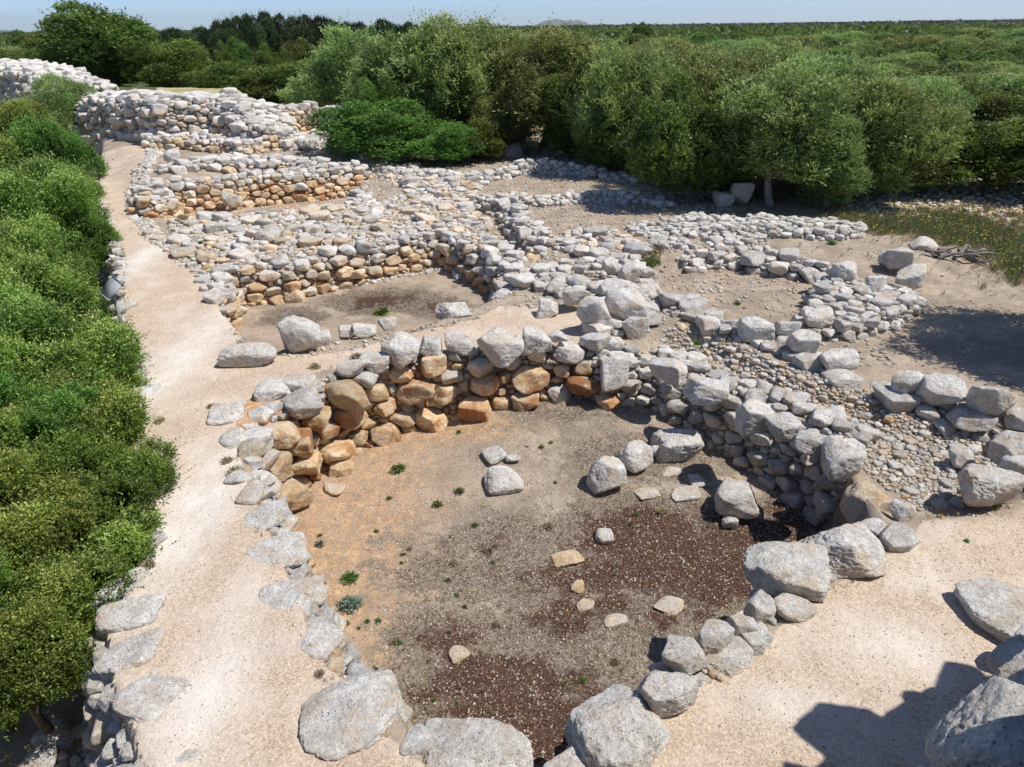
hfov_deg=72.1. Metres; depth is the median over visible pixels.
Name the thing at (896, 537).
boulder
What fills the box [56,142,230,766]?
path edge stones
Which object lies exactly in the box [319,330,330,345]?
boulder
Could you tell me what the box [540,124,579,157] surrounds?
mastic bush
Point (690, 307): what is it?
dry stone wall
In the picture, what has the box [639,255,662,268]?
weed
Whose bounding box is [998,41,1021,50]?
olive tree
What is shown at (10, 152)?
evergreen shrub
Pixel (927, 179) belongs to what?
olive tree
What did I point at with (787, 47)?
olive tree
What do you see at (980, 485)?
boulder
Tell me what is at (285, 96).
olive tree
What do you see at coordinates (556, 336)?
boulder
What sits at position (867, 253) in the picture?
straw grass
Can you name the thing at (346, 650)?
dry stone wall
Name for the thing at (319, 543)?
weed
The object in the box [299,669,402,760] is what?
boulder
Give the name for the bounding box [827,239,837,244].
weed
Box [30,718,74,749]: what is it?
boulder
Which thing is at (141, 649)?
boulder
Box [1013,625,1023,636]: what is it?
boulder
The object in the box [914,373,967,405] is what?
boulder
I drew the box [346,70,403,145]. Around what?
mastic bush
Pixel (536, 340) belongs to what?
boulder
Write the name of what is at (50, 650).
evergreen shrub
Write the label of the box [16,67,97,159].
wild olive
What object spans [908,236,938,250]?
boulder
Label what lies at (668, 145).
evergreen oak
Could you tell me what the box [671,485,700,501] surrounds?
boulder
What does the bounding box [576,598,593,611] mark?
boulder
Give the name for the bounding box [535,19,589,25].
hills
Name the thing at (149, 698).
boulder
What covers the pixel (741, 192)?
boulder
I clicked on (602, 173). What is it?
dry stone wall
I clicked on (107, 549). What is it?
evergreen shrub
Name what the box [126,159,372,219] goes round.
dry stone wall
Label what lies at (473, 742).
boulder
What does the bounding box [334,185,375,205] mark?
dry stone wall
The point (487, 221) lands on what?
boulder
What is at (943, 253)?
fallen branches
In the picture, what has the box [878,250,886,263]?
boulder
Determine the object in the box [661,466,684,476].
boulder
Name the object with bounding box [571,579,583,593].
boulder
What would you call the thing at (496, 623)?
dry tuft
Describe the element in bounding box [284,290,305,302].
boulder
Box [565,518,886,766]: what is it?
dry stone wall
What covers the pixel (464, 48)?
olive tree
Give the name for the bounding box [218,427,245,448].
boulder
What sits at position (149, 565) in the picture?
dry tuft
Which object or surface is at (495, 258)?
dry stone wall
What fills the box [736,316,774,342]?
boulder
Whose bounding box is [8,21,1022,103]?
field
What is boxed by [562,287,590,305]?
boulder
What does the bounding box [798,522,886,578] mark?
boulder
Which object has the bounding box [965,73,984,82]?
evergreen oak
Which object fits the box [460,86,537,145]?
olive tree
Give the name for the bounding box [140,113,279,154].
dry stone wall
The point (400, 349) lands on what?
boulder
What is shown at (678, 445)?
boulder
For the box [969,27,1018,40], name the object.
evergreen oak
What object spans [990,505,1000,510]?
weed
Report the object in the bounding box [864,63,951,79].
mastic bush
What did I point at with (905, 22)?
horizon woodland
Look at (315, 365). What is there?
dry tuft
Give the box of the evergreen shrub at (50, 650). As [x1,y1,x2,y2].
[0,541,105,740]
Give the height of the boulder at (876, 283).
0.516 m
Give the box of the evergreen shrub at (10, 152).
[0,127,41,183]
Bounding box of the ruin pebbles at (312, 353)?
[145,132,897,367]
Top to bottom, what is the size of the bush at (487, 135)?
2.301 m
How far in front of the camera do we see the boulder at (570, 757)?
6.43 m
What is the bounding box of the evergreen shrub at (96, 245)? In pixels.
[38,193,130,273]
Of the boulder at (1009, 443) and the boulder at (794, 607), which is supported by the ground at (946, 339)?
the boulder at (794, 607)
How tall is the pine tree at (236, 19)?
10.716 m
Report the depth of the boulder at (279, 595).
8.37 m
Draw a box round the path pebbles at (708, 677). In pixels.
[118,305,1023,766]
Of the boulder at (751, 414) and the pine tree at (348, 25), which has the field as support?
the pine tree at (348, 25)
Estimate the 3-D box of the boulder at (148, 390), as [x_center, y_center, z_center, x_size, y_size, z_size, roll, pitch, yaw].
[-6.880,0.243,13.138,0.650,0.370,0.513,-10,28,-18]
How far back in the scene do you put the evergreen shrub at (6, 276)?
13.81 m
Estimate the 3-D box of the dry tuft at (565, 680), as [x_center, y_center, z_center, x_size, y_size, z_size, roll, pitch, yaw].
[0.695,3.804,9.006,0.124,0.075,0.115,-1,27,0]
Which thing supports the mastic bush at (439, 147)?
on the ground at (946, 339)
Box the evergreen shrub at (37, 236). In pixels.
[0,208,96,306]
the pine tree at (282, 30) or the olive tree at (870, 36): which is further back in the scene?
the olive tree at (870, 36)
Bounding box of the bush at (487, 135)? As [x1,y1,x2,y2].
[446,116,513,162]
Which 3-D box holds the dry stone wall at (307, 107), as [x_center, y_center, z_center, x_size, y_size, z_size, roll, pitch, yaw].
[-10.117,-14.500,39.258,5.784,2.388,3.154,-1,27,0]
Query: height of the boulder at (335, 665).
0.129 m
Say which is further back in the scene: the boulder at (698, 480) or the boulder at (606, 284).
the boulder at (606, 284)
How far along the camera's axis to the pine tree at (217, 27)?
113.36 m
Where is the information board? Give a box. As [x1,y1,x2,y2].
[97,275,123,322]
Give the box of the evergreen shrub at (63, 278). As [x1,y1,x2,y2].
[0,241,120,338]
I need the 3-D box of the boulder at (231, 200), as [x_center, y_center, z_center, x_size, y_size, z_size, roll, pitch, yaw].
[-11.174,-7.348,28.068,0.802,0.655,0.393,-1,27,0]
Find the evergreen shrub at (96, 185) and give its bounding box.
[56,163,108,198]
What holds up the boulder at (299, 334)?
on the ground at (946, 339)
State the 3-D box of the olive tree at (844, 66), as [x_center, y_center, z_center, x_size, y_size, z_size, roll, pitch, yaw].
[12.147,-10.404,27.723,6.474,5.982,7.410,11,29,23]
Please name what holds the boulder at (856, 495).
on the sunken room floor at (561, 457)
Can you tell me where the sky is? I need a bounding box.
[0,0,1023,31]
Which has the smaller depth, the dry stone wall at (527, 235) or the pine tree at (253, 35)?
the dry stone wall at (527, 235)
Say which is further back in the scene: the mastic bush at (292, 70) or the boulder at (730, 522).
the mastic bush at (292, 70)
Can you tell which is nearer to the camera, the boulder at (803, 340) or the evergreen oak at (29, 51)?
the boulder at (803, 340)
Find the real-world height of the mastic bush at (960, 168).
3.450 m
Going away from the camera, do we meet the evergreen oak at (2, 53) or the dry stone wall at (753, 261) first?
the dry stone wall at (753, 261)
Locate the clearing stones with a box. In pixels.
[838,176,1023,226]
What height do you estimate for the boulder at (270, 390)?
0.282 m
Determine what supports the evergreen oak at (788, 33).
on the field
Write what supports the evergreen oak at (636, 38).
on the field
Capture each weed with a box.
[314,540,325,546]
[337,593,365,612]
[340,570,359,584]
[371,306,388,314]
[389,463,406,473]
[432,499,443,506]
[454,487,465,493]
[471,522,478,527]
[577,676,587,684]
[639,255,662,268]
[692,339,703,345]
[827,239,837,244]
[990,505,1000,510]
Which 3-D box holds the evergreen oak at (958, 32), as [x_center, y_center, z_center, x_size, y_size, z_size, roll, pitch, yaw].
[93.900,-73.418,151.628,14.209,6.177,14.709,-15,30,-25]
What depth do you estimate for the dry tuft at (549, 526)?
11.61 m
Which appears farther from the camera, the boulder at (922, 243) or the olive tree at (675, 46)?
the olive tree at (675, 46)
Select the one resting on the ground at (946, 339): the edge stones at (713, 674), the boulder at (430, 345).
the edge stones at (713, 674)
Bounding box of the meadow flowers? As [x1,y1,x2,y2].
[607,165,1023,272]
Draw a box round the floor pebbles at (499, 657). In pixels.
[294,394,820,763]
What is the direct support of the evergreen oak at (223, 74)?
on the field
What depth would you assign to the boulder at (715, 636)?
7.39 m
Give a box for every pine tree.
[157,26,183,43]
[169,23,208,47]
[196,26,218,60]
[206,15,240,59]
[223,9,254,60]
[239,11,278,57]
[255,10,297,52]
[282,11,320,46]
[309,10,339,46]
[334,17,353,31]
[348,17,374,36]
[368,17,399,37]
[390,17,420,41]
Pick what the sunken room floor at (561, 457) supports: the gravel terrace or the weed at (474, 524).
the weed at (474, 524)
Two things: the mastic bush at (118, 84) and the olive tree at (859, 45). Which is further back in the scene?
the olive tree at (859, 45)
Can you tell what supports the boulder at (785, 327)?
on the dry stone wall at (690, 307)
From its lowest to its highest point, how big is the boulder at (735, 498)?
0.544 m
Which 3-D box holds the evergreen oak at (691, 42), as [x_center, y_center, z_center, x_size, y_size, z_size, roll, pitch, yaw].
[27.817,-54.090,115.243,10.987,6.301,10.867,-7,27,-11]
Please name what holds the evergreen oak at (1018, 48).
on the field
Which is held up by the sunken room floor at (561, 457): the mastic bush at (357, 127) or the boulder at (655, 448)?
the boulder at (655, 448)
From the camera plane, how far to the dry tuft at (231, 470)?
10.69 m
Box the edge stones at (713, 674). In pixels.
[101,144,1011,745]
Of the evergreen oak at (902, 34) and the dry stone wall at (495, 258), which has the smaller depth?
the dry stone wall at (495, 258)
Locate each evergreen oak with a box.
[0,49,14,58]
[5,47,56,60]
[17,33,68,54]
[20,0,167,83]
[125,43,211,87]
[171,60,278,101]
[235,61,301,104]
[537,51,631,161]
[545,32,591,42]
[571,102,639,171]
[581,37,624,52]
[612,56,735,200]
[613,32,663,48]
[675,32,711,50]
[686,125,763,196]
[688,28,718,45]
[724,32,766,40]
[731,35,757,41]
[765,31,797,40]
[801,27,864,40]
[821,44,887,55]
[859,32,908,44]
[864,29,918,41]
[864,46,934,63]
[899,40,967,65]
[914,27,970,38]
[936,47,1023,76]
[936,75,1023,124]
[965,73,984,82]
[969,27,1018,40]
[979,42,1023,59]
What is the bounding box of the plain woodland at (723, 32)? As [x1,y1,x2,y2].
[0,22,1023,57]
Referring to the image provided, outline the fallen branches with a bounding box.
[924,244,998,262]
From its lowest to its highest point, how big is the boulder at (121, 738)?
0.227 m
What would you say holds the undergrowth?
on the ground at (946, 339)
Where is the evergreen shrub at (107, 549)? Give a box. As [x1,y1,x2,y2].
[0,487,180,680]
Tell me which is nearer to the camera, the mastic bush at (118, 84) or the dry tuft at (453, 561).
the dry tuft at (453, 561)
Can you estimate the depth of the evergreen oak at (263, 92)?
63.26 m
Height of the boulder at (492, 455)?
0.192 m
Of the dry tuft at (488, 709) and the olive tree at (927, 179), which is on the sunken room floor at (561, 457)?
the dry tuft at (488, 709)
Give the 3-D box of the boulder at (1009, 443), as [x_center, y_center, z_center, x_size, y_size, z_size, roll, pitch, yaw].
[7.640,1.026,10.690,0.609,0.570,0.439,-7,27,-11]
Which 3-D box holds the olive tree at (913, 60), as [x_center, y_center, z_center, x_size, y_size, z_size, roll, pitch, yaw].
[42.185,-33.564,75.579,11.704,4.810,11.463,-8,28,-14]
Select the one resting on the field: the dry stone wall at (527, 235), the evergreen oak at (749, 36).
the evergreen oak at (749, 36)
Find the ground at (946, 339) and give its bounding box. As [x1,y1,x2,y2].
[0,101,1023,766]
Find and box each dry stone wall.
[0,58,118,116]
[67,87,337,156]
[80,180,167,766]
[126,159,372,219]
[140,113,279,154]
[154,152,330,174]
[199,227,457,330]
[237,340,623,511]
[243,456,412,728]
[273,100,343,138]
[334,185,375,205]
[377,158,640,182]
[415,188,498,214]
[443,221,540,298]
[482,189,675,216]
[488,270,663,406]
[495,197,657,278]
[531,256,654,284]
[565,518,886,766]
[626,211,867,241]
[635,344,882,526]
[647,233,770,272]
[649,293,853,372]
[739,247,913,284]
[791,272,930,342]
[870,380,1023,442]
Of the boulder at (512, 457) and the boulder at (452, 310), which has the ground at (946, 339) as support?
the boulder at (452, 310)
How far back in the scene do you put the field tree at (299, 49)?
82.17 m
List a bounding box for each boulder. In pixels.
[19,743,59,766]
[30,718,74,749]
[82,726,98,750]
[90,565,150,609]
[91,627,164,679]
[95,593,166,638]
[110,711,118,722]
[111,674,190,721]
[116,727,127,749]
[130,384,161,404]
[132,749,200,766]
[137,370,146,381]
[163,148,180,161]
[206,400,244,425]
[216,342,276,367]
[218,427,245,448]
[221,191,243,207]
[224,469,254,483]
[235,484,263,505]
[243,499,289,530]
[246,531,307,567]
[253,379,289,401]
[258,578,315,615]
[277,315,320,352]
[282,373,317,390]
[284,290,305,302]
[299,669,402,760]
[301,616,343,659]
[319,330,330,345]
[323,656,343,673]
[324,483,344,495]
[329,460,353,477]
[336,359,366,377]
[338,325,355,338]
[352,323,376,338]
[359,351,389,372]
[377,317,396,330]
[381,331,419,368]
[399,724,431,758]
[419,335,442,355]
[423,717,533,766]
[435,302,471,319]
[444,331,476,355]
[448,645,469,663]
[477,327,523,367]
[478,217,492,228]
[481,446,506,465]
[484,465,523,494]
[501,141,522,156]
[505,454,520,461]
[521,326,551,355]
[536,298,557,318]
[543,745,586,766]
[547,330,568,341]
[551,550,584,566]
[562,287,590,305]
[563,684,670,766]
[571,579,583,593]
[576,296,613,330]
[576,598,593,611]
[579,333,611,351]
[586,456,626,493]
[595,278,628,295]
[595,528,613,543]
[599,353,628,392]
[601,259,616,273]
[603,613,627,627]
[604,287,647,320]
[618,259,642,280]
[618,440,652,472]
[622,316,649,338]
[633,487,660,499]
[636,671,699,718]
[648,357,687,385]
[650,428,703,462]
[651,445,659,455]
[653,595,683,614]
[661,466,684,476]
[661,634,706,675]
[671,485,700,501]
[682,375,729,405]
[687,474,706,487]
[696,618,734,654]
[704,635,753,676]
[712,191,734,206]
[714,478,760,518]
[721,516,738,528]
[727,614,757,635]
[728,182,754,203]
[735,398,775,435]
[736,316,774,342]
[741,627,773,655]
[743,541,831,601]
[743,589,776,622]
[764,412,805,441]
[773,592,817,622]
[774,321,801,335]
[785,329,821,352]
[794,430,825,457]
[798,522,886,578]
[801,307,833,328]
[818,348,858,369]
[820,368,863,388]
[820,434,865,480]
[829,260,856,281]
[839,480,891,523]
[865,276,887,293]
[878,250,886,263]
[879,521,920,552]
[884,247,913,267]
[888,499,915,521]
[891,370,922,393]
[895,263,925,288]
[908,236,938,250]
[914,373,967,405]
[924,677,1023,766]
[948,446,975,468]
[954,578,1023,641]
[957,463,1023,506]
[965,386,1015,414]
[986,634,1023,672]
[987,649,1023,684]
[988,432,1023,465]
[999,455,1023,474]
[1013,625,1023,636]
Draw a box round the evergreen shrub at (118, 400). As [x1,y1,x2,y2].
[0,358,159,480]
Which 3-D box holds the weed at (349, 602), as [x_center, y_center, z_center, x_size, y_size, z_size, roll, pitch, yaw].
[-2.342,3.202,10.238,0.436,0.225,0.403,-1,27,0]
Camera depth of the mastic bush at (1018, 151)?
25.77 m
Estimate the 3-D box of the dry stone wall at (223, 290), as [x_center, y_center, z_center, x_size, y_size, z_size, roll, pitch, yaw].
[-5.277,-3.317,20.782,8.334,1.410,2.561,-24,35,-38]
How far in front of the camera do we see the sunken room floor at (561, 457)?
11.20 m
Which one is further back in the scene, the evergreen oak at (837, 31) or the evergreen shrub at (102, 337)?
the evergreen oak at (837, 31)
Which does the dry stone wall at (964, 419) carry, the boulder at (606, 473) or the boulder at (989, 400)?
the boulder at (989, 400)
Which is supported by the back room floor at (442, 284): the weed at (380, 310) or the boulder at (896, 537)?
the weed at (380, 310)
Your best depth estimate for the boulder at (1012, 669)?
3.92 m
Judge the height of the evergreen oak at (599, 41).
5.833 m
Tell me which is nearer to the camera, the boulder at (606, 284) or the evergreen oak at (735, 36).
the boulder at (606, 284)
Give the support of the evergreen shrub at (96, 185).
on the ground at (946, 339)
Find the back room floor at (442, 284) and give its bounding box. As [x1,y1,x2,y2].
[236,239,514,351]
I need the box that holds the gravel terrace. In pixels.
[651,499,1023,766]
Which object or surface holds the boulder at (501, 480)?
on the sunken room floor at (561, 457)
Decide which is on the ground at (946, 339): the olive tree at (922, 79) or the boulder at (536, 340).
the olive tree at (922, 79)
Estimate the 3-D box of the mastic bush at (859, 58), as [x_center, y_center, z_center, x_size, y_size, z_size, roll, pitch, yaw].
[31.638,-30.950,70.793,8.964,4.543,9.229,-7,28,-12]
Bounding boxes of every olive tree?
[0,45,27,56]
[270,73,329,105]
[277,9,399,107]
[338,15,470,134]
[386,5,532,124]
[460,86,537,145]
[469,8,606,148]
[555,23,690,171]
[580,34,625,46]
[620,25,742,89]
[623,35,698,51]
[638,32,790,179]
[691,50,878,205]
[700,22,827,88]
[702,35,773,52]
[728,41,782,59]
[747,32,808,46]
[753,36,907,187]
[772,32,828,51]
[774,45,835,56]
[788,108,878,209]
[804,26,880,48]
[825,57,983,202]
[832,40,880,48]
[858,31,903,39]
[862,49,957,75]
[869,58,904,69]
[873,32,960,52]
[877,67,981,126]
[879,110,963,194]
[892,67,943,85]
[932,66,1014,84]
[933,54,1023,77]
[935,32,1015,56]
[941,24,1003,37]
[961,66,1023,114]
[977,61,1023,75]
[981,25,1023,40]
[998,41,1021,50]
[1004,37,1023,43]
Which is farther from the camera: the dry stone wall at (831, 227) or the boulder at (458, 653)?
the dry stone wall at (831, 227)
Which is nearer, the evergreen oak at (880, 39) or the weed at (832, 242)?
the weed at (832, 242)
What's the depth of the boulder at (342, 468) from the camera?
13.18 m
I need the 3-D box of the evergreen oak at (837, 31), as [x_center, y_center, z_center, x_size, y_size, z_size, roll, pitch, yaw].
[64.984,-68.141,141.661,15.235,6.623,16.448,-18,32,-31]
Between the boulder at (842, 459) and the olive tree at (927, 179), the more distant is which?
the olive tree at (927, 179)
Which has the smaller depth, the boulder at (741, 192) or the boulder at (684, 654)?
the boulder at (684, 654)
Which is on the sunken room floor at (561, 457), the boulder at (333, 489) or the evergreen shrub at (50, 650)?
the boulder at (333, 489)
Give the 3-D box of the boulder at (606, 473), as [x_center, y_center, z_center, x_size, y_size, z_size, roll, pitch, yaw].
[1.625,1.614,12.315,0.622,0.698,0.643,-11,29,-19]
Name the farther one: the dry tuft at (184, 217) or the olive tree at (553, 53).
the olive tree at (553, 53)
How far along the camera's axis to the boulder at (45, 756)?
8.32 m
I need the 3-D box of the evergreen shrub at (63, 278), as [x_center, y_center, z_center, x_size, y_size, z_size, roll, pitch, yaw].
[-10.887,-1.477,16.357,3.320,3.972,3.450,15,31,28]
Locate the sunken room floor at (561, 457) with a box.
[259,345,869,766]
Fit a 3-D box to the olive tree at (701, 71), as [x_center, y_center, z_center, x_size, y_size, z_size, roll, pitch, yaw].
[8.411,-10.468,27.682,6.349,6.057,5.456,23,35,38]
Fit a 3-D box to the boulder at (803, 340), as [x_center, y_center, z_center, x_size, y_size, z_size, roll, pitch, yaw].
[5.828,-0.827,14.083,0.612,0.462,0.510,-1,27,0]
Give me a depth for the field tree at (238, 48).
94.24 m
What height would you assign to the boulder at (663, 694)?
0.446 m
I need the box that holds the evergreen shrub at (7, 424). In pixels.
[0,389,63,510]
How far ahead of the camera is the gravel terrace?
7.27 m
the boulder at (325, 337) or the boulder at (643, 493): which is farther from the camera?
the boulder at (325, 337)
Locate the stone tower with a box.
[916,760,932,766]
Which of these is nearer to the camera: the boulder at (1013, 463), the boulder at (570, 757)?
the boulder at (570, 757)
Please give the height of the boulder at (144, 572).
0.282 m
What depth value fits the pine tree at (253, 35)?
111.53 m
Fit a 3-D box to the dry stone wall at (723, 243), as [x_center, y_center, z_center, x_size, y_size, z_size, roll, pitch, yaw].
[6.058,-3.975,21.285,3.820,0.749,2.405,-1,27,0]
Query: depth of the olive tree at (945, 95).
29.50 m
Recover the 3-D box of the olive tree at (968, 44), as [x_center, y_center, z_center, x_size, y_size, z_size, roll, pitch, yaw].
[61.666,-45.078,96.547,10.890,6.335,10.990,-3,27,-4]
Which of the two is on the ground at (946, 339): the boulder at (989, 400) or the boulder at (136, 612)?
the boulder at (136, 612)
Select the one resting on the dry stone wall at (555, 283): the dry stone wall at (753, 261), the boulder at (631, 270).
the boulder at (631, 270)
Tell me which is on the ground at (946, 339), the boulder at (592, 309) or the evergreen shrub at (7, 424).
the evergreen shrub at (7, 424)
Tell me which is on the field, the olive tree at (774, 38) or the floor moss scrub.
the olive tree at (774, 38)
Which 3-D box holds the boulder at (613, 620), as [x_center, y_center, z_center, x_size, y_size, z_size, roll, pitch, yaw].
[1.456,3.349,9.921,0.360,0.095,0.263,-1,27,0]
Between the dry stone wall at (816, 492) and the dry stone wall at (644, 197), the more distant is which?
the dry stone wall at (644, 197)
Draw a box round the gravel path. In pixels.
[99,141,582,766]
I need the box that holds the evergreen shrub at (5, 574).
[0,539,35,734]
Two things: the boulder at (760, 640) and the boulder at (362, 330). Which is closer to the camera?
the boulder at (760, 640)
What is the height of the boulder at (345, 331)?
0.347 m
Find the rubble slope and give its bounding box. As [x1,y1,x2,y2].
[166,141,653,286]
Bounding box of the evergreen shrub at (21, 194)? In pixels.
[0,146,115,259]
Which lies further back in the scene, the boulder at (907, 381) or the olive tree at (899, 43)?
the olive tree at (899, 43)
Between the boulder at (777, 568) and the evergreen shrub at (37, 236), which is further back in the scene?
the evergreen shrub at (37, 236)
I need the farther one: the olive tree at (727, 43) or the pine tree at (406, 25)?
the pine tree at (406, 25)
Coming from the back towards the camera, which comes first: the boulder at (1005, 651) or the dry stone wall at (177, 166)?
the dry stone wall at (177, 166)
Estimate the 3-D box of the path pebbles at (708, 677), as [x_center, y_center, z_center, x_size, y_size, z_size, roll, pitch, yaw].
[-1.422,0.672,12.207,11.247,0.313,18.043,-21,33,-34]
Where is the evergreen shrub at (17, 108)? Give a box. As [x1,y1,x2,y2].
[0,92,68,148]
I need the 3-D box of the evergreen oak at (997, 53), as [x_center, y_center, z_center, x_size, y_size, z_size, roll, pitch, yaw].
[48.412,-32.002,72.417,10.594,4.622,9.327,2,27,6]
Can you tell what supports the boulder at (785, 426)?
on the dry stone wall at (816, 492)
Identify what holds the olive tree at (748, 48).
on the field
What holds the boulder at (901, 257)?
on the dry stone wall at (753, 261)
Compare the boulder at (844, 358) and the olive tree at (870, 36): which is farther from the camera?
the olive tree at (870, 36)
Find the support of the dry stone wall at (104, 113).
on the ground at (946, 339)
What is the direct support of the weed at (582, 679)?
on the sunken room floor at (561, 457)
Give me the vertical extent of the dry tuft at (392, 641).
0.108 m
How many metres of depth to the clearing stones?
26.26 m
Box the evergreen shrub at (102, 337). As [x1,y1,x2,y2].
[0,292,159,421]
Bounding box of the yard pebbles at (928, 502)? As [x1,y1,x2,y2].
[557,177,1023,624]
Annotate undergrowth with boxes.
[83,162,105,321]
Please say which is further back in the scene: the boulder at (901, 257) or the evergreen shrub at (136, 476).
the boulder at (901, 257)
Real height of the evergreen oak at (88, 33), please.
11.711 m
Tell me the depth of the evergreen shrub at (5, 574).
7.78 m
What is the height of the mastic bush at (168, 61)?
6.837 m
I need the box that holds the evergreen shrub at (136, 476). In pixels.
[9,412,195,576]
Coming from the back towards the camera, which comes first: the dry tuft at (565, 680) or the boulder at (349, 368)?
the boulder at (349, 368)
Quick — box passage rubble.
[660,323,998,511]
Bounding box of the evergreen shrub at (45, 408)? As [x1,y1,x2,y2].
[0,362,113,473]
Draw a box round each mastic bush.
[4,29,43,46]
[87,64,138,86]
[115,37,210,87]
[253,56,315,102]
[302,95,453,162]
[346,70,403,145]
[400,118,486,164]
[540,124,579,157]
[730,29,779,37]
[814,53,864,66]
[820,46,873,64]
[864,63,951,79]
[895,107,1004,193]
[938,115,1023,192]
[989,123,1023,171]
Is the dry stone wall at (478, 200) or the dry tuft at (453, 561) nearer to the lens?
the dry tuft at (453, 561)
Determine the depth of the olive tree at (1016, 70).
53.30 m
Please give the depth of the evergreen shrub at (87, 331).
15.25 m
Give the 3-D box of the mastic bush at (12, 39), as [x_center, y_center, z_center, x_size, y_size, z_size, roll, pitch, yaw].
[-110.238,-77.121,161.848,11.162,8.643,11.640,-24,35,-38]
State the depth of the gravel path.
8.89 m
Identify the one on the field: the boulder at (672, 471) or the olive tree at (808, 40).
the olive tree at (808, 40)
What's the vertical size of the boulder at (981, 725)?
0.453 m
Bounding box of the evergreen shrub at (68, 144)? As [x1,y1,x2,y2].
[0,109,116,178]
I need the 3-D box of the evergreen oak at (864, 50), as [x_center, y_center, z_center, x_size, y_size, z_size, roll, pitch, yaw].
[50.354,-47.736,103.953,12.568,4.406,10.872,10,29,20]
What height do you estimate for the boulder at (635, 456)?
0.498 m
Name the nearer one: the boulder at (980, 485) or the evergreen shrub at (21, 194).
the boulder at (980, 485)
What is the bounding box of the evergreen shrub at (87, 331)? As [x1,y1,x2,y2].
[73,315,132,381]
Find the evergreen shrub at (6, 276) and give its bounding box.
[0,245,53,309]
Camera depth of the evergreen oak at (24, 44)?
120.17 m
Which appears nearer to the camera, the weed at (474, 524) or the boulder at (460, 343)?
the weed at (474, 524)
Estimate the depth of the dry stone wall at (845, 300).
16.58 m
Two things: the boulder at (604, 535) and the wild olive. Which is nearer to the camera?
the boulder at (604, 535)
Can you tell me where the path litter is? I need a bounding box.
[101,243,1023,766]
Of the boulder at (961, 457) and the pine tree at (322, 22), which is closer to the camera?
the boulder at (961, 457)
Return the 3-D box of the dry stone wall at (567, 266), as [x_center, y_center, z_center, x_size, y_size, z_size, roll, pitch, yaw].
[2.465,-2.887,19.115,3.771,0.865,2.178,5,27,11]
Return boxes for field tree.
[211,41,237,66]
[220,36,253,71]
[251,41,278,66]
[269,46,294,65]
[274,35,317,64]
[631,21,653,36]
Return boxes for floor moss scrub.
[263,287,864,766]
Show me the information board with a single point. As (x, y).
(111, 287)
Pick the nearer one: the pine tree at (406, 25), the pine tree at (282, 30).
the pine tree at (282, 30)
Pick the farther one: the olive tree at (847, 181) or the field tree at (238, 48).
the field tree at (238, 48)
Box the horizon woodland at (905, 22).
[0,18,1023,36]
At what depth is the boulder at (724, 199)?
25.84 m
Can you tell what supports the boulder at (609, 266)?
on the dry stone wall at (567, 266)
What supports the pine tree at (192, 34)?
on the field
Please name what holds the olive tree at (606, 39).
on the field
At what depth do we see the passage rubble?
12.00 m
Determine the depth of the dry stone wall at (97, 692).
7.51 m
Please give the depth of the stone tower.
4.04 m
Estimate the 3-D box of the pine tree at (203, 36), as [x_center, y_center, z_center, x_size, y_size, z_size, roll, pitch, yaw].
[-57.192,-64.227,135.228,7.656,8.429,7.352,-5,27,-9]
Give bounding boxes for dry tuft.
[137,558,157,570]
[153,416,166,424]
[176,213,188,220]
[221,456,232,463]
[224,464,244,475]
[308,362,320,369]
[314,668,324,679]
[349,352,360,359]
[388,636,399,644]
[446,558,458,566]
[483,547,494,553]
[483,705,491,713]
[490,619,502,629]
[543,522,554,529]
[562,677,570,683]
[610,657,619,665]
[655,505,668,515]
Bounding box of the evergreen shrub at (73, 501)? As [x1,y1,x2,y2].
[0,433,115,573]
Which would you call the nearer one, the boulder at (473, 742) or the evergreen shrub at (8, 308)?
the boulder at (473, 742)
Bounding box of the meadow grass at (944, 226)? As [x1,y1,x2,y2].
[609,167,1023,285]
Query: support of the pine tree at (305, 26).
on the field
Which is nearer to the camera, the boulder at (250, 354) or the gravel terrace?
the gravel terrace
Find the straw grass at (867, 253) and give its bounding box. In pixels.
[706,175,1023,296]
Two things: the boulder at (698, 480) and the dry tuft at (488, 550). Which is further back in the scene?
the boulder at (698, 480)
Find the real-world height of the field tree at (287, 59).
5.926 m
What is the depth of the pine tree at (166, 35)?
150.59 m
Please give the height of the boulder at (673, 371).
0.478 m
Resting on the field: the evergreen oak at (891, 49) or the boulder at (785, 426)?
the evergreen oak at (891, 49)
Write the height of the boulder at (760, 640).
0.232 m
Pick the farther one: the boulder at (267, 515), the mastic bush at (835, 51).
the mastic bush at (835, 51)
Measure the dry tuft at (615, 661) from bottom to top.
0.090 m
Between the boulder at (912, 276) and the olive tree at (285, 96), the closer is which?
the boulder at (912, 276)
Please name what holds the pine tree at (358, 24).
on the field
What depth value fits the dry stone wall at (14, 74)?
58.51 m
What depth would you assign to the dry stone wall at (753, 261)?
19.97 m
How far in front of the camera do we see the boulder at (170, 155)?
31.36 m
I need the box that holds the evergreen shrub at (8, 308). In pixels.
[0,276,81,386]
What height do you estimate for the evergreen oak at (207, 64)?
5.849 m
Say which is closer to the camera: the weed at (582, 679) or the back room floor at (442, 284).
the weed at (582, 679)
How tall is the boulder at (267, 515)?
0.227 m
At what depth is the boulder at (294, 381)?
13.10 m
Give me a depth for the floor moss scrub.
10.73 m
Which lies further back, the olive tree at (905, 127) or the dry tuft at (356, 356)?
the olive tree at (905, 127)
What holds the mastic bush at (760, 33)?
on the field

